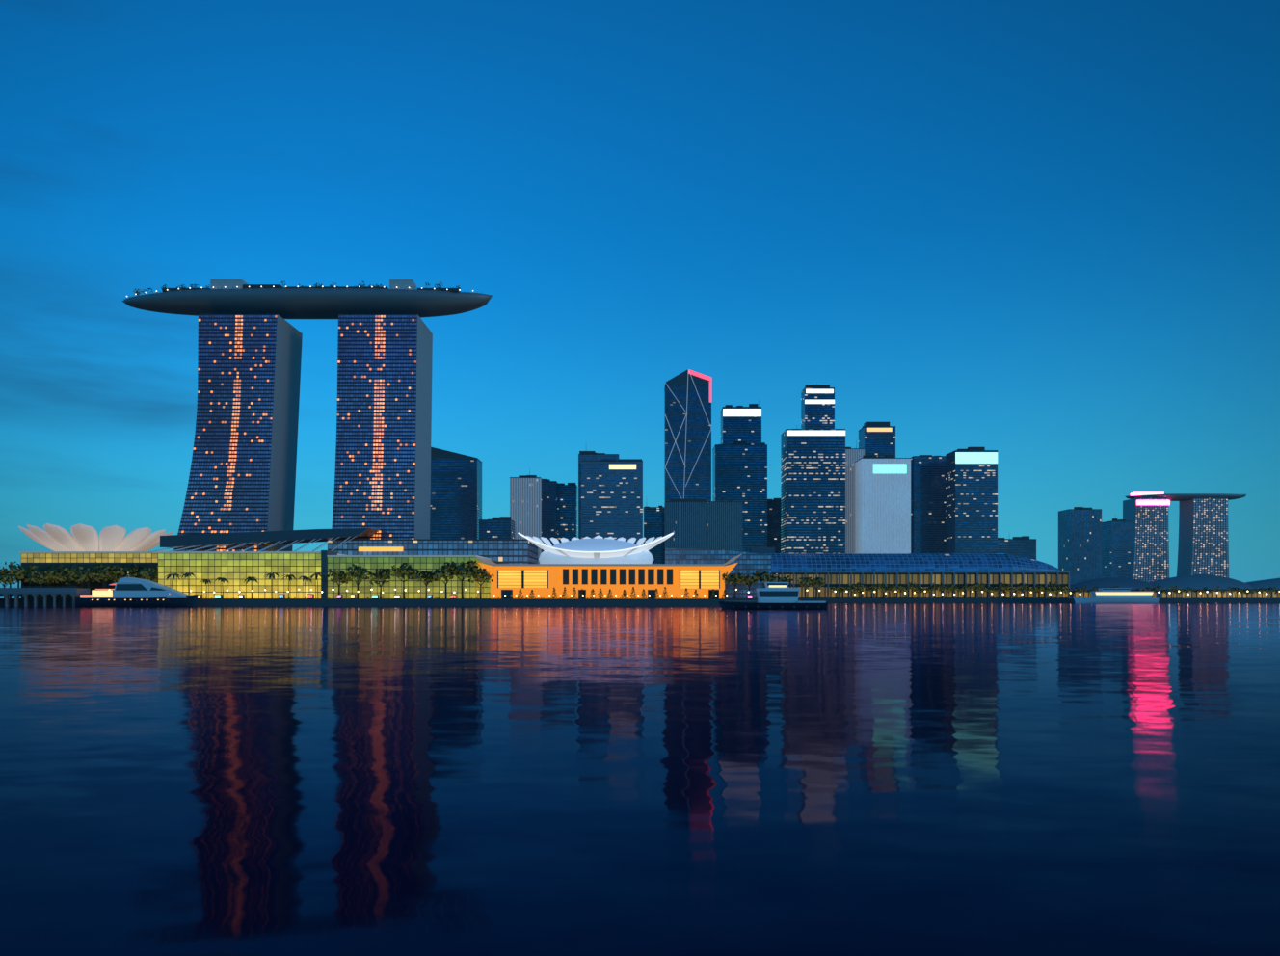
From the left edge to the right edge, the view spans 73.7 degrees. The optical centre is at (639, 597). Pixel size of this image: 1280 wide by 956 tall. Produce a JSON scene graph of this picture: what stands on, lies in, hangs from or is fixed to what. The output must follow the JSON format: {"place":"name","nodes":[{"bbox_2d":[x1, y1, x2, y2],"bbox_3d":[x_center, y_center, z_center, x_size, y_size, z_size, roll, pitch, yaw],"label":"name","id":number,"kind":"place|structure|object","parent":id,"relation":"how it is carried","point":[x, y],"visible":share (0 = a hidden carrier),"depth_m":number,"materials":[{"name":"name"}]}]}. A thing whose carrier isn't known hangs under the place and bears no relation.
{"place":"outdoors","nodes":[
{"label":"outdoors","id":0,"kind":"place"},
{"bbox_2d":[133,280,459,295],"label":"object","id":1,"kind":"structure","parent":0,"point":[195,284],"depth_m":710.36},
{"bbox_2d":[126,286,481,298],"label":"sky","id":2,"kind":"structure","parent":0,"point":[285,287],"depth_m":704.37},
{"bbox_2d":[122,288,492,319],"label":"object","id":3,"kind":"structure","parent":0,"point":[308,303],"depth_m":709.43,"materials":[{"name":"grey metal"}]},
{"bbox_2d":[161,279,460,292],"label":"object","id":4,"kind":"structure","parent":0,"point":[242,283],"depth_m":707.00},
{"bbox_2d":[326,555,491,598],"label":"mall block","id":5,"kind":"structure","parent":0,"point":[419,563],"depth_m":625.00,"materials":[{"name":"yellow glass"}]},
{"bbox_2d":[0,596,826,598],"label":"quay wall","id":6,"kind":"structure","parent":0,"point":[457,597],"depth_m":600.24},
{"bbox_2d":[0,603,1279,955],"bbox_3d":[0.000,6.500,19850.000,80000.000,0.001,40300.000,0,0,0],"label":"bay water","id":7,"kind":"structure","parent":0,"point":[966,779],"depth_m":30.21,"materials":[{"name":"blue liquid"}]},
{"bbox_2d":[0,586,89,607],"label":"pier","id":8,"kind":"structure","parent":7,"relation":"in","point":[7,593],"depth_m":585.13,"materials":[{"name":"grey concrete"}]},
{"bbox_2d":[76,575,198,607],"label":"yacht","id":9,"kind":"object","parent":7,"relation":"on","point":[131,592],"visible":0.92,"depth_m":578.40,"materials":[{"name":"grey"}]},
{"bbox_2d":[718,582,827,609],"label":"work boat","id":10,"kind":"object","parent":7,"relation":"on","point":[776,596],"visible":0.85,"depth_m":466.85,"materials":[{"name":"blue"}]},
{"bbox_2d":[1072,587,1159,603],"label":"river cruiser","id":11,"kind":"object","parent":7,"relation":"on","point":[1114,596],"visible":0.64,"depth_m":955.40,"materials":[{"name":"grey"}]},
{"bbox_2d":[0,598,1279,607],"bbox_3d":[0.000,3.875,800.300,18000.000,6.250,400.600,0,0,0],"label":"quay wall","id":12,"kind":"structure","parent":0,"point":[457,602],"depth_m":600.00,"materials":[{"name":"grey concrete"}]},
{"bbox_2d":[29,588,1279,598],"bbox_3d":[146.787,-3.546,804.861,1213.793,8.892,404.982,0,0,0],"label":"promenade lamps","id":13,"kind":"object","parent":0,"point":[659,596],"visible":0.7,"depth_m":604.92,"materials":[{"name":"yellow"}]},
{"bbox_2d":[664,548,771,598],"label":"glass building","id":14,"kind":"structure","parent":0,"point":[749,564],"depth_m":700.00,"materials":[{"name":"blue glass"}]},
{"bbox_2d":[749,547,1018,556],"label":"roof pavilions","id":15,"kind":"object","parent":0,"point":[767,550],"visible":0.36,"depth_m":1090.00,"materials":[{"name":"blue glass"}]},
{"bbox_2d":[1069,574,1279,598],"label":"shore roofs","id":16,"kind":"structure","parent":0,"point":[1198,581],"depth_m":1250.00,"materials":[{"name":"blue"}]},
{"label":"ground","id":17,"kind":"structure","parent":0,"visible":0},
{"bbox_2d":[0,561,158,598],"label":"park trees","id":18,"kind":"object","parent":17,"relation":"on","point":[31,576],"visible":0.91,"depth_m":629.94,"materials":[{"name":"green plant"}]},
{"bbox_2d":[21,562,158,598],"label":"lotus podium base","id":19,"kind":"object","parent":17,"relation":"on","point":[41,566],"visible":0.21,"depth_m":650.00,"materials":[{"name":"yellow glass"}]},
{"bbox_2d":[19,551,158,562],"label":"lotus podium","id":20,"kind":"object","parent":19,"relation":"on","point":[88,557],"visible":0.63,"depth_m":650.00,"materials":[{"name":"yellow glass"}]},
{"bbox_2d":[18,523,173,551],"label":"lotus museum","id":21,"kind":"structure","parent":17,"relation":"on","point":[58,538],"depth_m":659.84,"materials":[{"name":"white"}]},
{"bbox_2d":[173,314,302,551],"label":"hotel tower","id":22,"kind":"structure","parent":17,"relation":"on","point":[277,471],"depth_m":700.00,"materials":[{"name":"blue glass"}]},
{"bbox_2d":[173,336,417,549],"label":"hotel floor ledges","id":23,"kind":"object","parent":22,"relation":"attached to","point":[336,435],"visible":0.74,"depth_m":699.65,"materials":[{"name":"blue"}]},
{"bbox_2d":[156,551,345,598],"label":"mall block","id":24,"kind":"structure","parent":17,"relation":"on","point":[234,569],"depth_m":625.00,"materials":[{"name":"yellow glass"}]},
{"bbox_2d":[160,528,379,548],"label":"canopy roof","id":25,"kind":"structure","parent":24,"relation":"on","point":[238,539],"depth_m":668.00,"materials":[{"name":"grey metal"}]},
{"bbox_2d":[148,535,356,552],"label":"ribs","id":26,"kind":"object","parent":25,"relation":"attached to","point":[255,546],"visible":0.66,"depth_m":655.24,"materials":[{"name":"metal"}]},
{"bbox_2d":[320,550,337,598],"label":"wall column","id":27,"kind":"structure","parent":17,"relation":"on","point":[324,570],"depth_m":623.50,"materials":[{"name":"grey"}]},
{"bbox_2d":[331,314,432,539],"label":"hotel tower","id":28,"kind":"structure","parent":17,"relation":"on","point":[416,471],"depth_m":700.00,"materials":[{"name":"blue glass"}]},
{"bbox_2d":[324,539,538,563],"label":"glass building","id":29,"kind":"structure","parent":17,"relation":"on","point":[511,551],"depth_m":690.00,"materials":[{"name":"blue glass"}]},
{"bbox_2d":[358,546,402,551],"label":"mall sign","id":30,"kind":"object","parent":29,"relation":"attached to","point":[380,548],"visible":1,"depth_m":688.20,"materials":[{"name":"yellow"}]},
{"bbox_2d":[429,447,481,539],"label":"tower","id":31,"kind":"structure","parent":17,"relation":"on","point":[456,498],"depth_m":1230.00,"materials":[{"name":"blue glass"}]},
{"bbox_2d":[479,516,514,539],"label":"building","id":32,"kind":"structure","parent":17,"relation":"on","point":[499,528],"depth_m":1200.00,"materials":[{"name":"blue glass"}]},
{"bbox_2d":[509,475,541,563],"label":"tower","id":33,"kind":"structure","parent":17,"relation":"on","point":[525,503],"depth_m":1300.00,"materials":[{"name":"grey"}]},
{"bbox_2d":[541,479,558,552],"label":"tower","id":34,"kind":"structure","parent":17,"relation":"on","point":[549,509],"depth_m":1310.00,"materials":[{"name":"blue glass"}]},
{"bbox_2d":[558,482,578,543],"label":"tower","id":35,"kind":"structure","parent":17,"relation":"on","point":[568,511],"depth_m":1340.00,"materials":[{"name":"blue glass"}]},
{"bbox_2d":[578,451,619,539],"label":"tower","id":36,"kind":"structure","parent":17,"relation":"on","point":[588,456],"depth_m":1300.00,"materials":[{"name":"blue"}]},
{"bbox_2d":[478,562,737,598],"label":"pavilion walls","id":37,"kind":"structure","parent":17,"relation":"on","point":[555,578],"depth_m":618.00,"materials":[{"name":"orange paint"}]},
{"bbox_2d":[497,569,548,587],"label":"lit window","id":38,"kind":"structure","parent":37,"relation":"attached to","point":[522,578],"depth_m":617.70,"materials":[{"name":"yellow glass"}]},
{"bbox_2d":[517,533,673,558],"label":"shell bowl","id":39,"kind":"object","parent":37,"relation":"on","point":[605,554],"visible":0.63,"depth_m":626.60,"materials":[{"name":"white"}]},
{"bbox_2d":[526,535,662,546],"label":"roof petals","id":40,"kind":"object","parent":39,"relation":"on","point":[554,541],"visible":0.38,"depth_m":686.53,"materials":[{"name":"white"}]},
{"bbox_2d":[538,538,653,563],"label":"domed roof","id":41,"kind":"structure","parent":37,"relation":"on","point":[600,545],"depth_m":635.83,"materials":[{"name":"white"}]},
{"bbox_2d":[473,553,742,566],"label":"pavilion roof","id":42,"kind":"structure","parent":37,"relation":"on","point":[488,562],"depth_m":615.50,"materials":[{"name":"grey metal"}]},
{"bbox_2d":[501,568,719,598],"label":"windows","id":43,"kind":"structure","parent":37,"relation":"in","point":[603,577],"depth_m":621.00,"materials":[{"name":"black glass"}]},
{"bbox_2d":[679,569,719,588],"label":"lit window","id":44,"kind":"structure","parent":37,"relation":"attached to","point":[699,578],"depth_m":617.70,"materials":[{"name":"yellow glass"}]},
{"bbox_2d":[581,458,642,545],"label":"tower","id":45,"kind":"structure","parent":17,"relation":"on","point":[612,498],"depth_m":1280.00,"materials":[{"name":"blue glass"}]},
{"bbox_2d":[517,586,726,598],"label":"pavilion cypresses","id":46,"kind":"object","parent":17,"relation":"on","point":[609,591],"visible":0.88,"depth_m":608.75,"materials":[{"name":"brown plant"}]},
{"bbox_2d":[643,506,664,563],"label":"skyscraper","id":47,"kind":"structure","parent":17,"relation":"on","point":[653,521],"depth_m":1400.00,"materials":[{"name":"blue glass"}]},
{"bbox_2d":[664,369,711,503],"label":"tower","id":48,"kind":"structure","parent":17,"relation":"on","point":[687,433],"depth_m":1350.00,"materials":[{"name":"blue glass"}]},
{"bbox_2d":[664,498,742,563],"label":"building","id":49,"kind":"structure","parent":17,"relation":"on","point":[697,523],"depth_m":1300.00,"materials":[{"name":"grey"}]},
{"bbox_2d":[712,441,767,552],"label":"skyscraper","id":50,"kind":"structure","parent":17,"relation":"on","point":[739,470],"depth_m":1385.00,"materials":[{"name":"blue glass"}]},
{"bbox_2d":[720,403,761,444],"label":"tower","id":51,"kind":"structure","parent":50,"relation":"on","point":[740,423],"depth_m":1400.00,"materials":[{"name":"blue glass"}]},
{"bbox_2d":[767,498,780,553],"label":"skyscraper","id":52,"kind":"structure","parent":17,"relation":"on","point":[773,522],"depth_m":1450.00,"materials":[{"name":"blue glass"}]},
{"bbox_2d":[780,428,845,553],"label":"tower","id":53,"kind":"structure","parent":17,"relation":"on","point":[813,491],"depth_m":1300.00,"materials":[{"name":"blue glass"}]},
{"bbox_2d":[800,383,834,428],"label":"skyscraper","id":54,"kind":"structure","parent":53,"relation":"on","point":[817,406],"depth_m":1315.00,"materials":[{"name":"blue glass"}]},
{"bbox_2d":[845,444,864,553],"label":"tower","id":55,"kind":"structure","parent":17,"relation":"on","point":[853,455],"depth_m":1360.00,"materials":[{"name":"grey"}]},
{"bbox_2d":[858,422,895,457],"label":"tower","id":56,"kind":"structure","parent":17,"relation":"on","point":[878,439],"depth_m":1450.00,"materials":[{"name":"blue glass"}]},
{"bbox_2d":[854,454,910,553],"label":"tower","id":57,"kind":"structure","parent":17,"relation":"on","point":[882,505],"depth_m":1300.00,"materials":[{"name":"grey"}]},
{"bbox_2d":[758,553,1060,571],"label":"roof","id":58,"kind":"structure","parent":17,"relation":"on","point":[893,562],"depth_m":1034.47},
{"bbox_2d":[772,572,1067,598],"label":"vault hall","id":59,"kind":"structure","parent":17,"relation":"on","point":[937,578],"depth_m":1032.00,"materials":[{"name":"yellow glass"}]},
{"bbox_2d":[771,571,1070,598],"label":"vault hall columns","id":60,"kind":"structure","parent":59,"relation":"attached to","point":[988,580],"depth_m":1029.40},
{"bbox_2d":[910,454,945,553],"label":"tower","id":61,"kind":"structure","parent":17,"relation":"on","point":[927,503],"depth_m":1380.00,"materials":[{"name":"blue glass"}]},
{"bbox_2d":[945,447,997,553],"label":"tower","id":62,"kind":"structure","parent":17,"relation":"on","point":[971,499],"depth_m":1300.00,"materials":[{"name":"blue glass"}]},
{"bbox_2d":[997,535,1036,559],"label":"building","id":63,"kind":"structure","parent":17,"relation":"on","point":[1025,546],"depth_m":1500.00,"materials":[{"name":"blue glass"}]},
{"bbox_2d":[829,582,1279,598],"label":"shore trees","id":64,"kind":"object","parent":17,"relation":"on","point":[1021,589],"visible":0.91,"depth_m":1012.18,"materials":[{"name":"green plant"}]},
{"bbox_2d":[1058,506,1101,584],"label":"tower","id":65,"kind":"structure","parent":17,"relation":"on","point":[1080,544],"depth_m":1700.00,"materials":[{"name":"blue glass"}]},
{"bbox_2d":[1073,589,1157,596],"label":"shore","id":66,"kind":"structure","parent":17,"relation":"on","point":[1077,594],"depth_m":1098.00,"materials":[{"name":"black glass"}]},
{"bbox_2d":[1101,518,1132,578],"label":"tower","id":67,"kind":"structure","parent":17,"relation":"on","point":[1116,547],"depth_m":1750.00,"materials":[{"name":"blue glass"}]},
{"bbox_2d":[1122,498,1169,582],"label":"hotel tower","id":68,"kind":"structure","parent":17,"relation":"on","point":[1150,546],"depth_m":1900.00,"materials":[{"name":"blue glass"}]},
{"bbox_2d":[1130,492,1169,505],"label":"illuminated sign","id":69,"kind":"object","parent":68,"relation":"attached to","point":[1152,502],"visible":0.89,"depth_m":1899.00,"materials":[{"name":"white plastic"}]},
{"bbox_2d":[1125,493,1246,501],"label":"rooftop skypark","id":70,"kind":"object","parent":68,"relation":"on","point":[1183,496],"depth_m":1900.47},
{"bbox_2d":[1176,498,1228,577],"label":"hotel tower","id":71,"kind":"structure","parent":17,"relation":"on","point":[1203,546],"depth_m":1900.00,"materials":[{"name":"blue glass"}]},
{"bbox_2d":[1161,589,1279,598],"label":"waterfront building","id":72,"kind":"structure","parent":17,"relation":"on","point":[1213,595],"depth_m":1248.00,"materials":[{"name":"black glass"}]},
{"label":"promenade pavement","id":73,"kind":"structure","parent":0,"visible":0},
{"bbox_2d":[163,572,324,598],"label":"palm trees","id":74,"kind":"object","parent":73,"relation":"on","point":[249,578],"visible":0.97,"depth_m":610.72,"materials":[{"name":"green plant"}]},
{"bbox_2d":[197,593,752,598],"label":"promenade kiosks","id":75,"kind":"object","parent":73,"relation":"on","point":[312,595],"visible":0.59,"depth_m":605.92,"materials":[{"name":"multicoloured"}]},
{"bbox_2d":[326,560,825,598],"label":"palm trees","id":76,"kind":"object","parent":73,"relation":"on","point":[469,570],"visible":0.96,"depth_m":610.13,"materials":[{"name":"green plant"}]}
]}

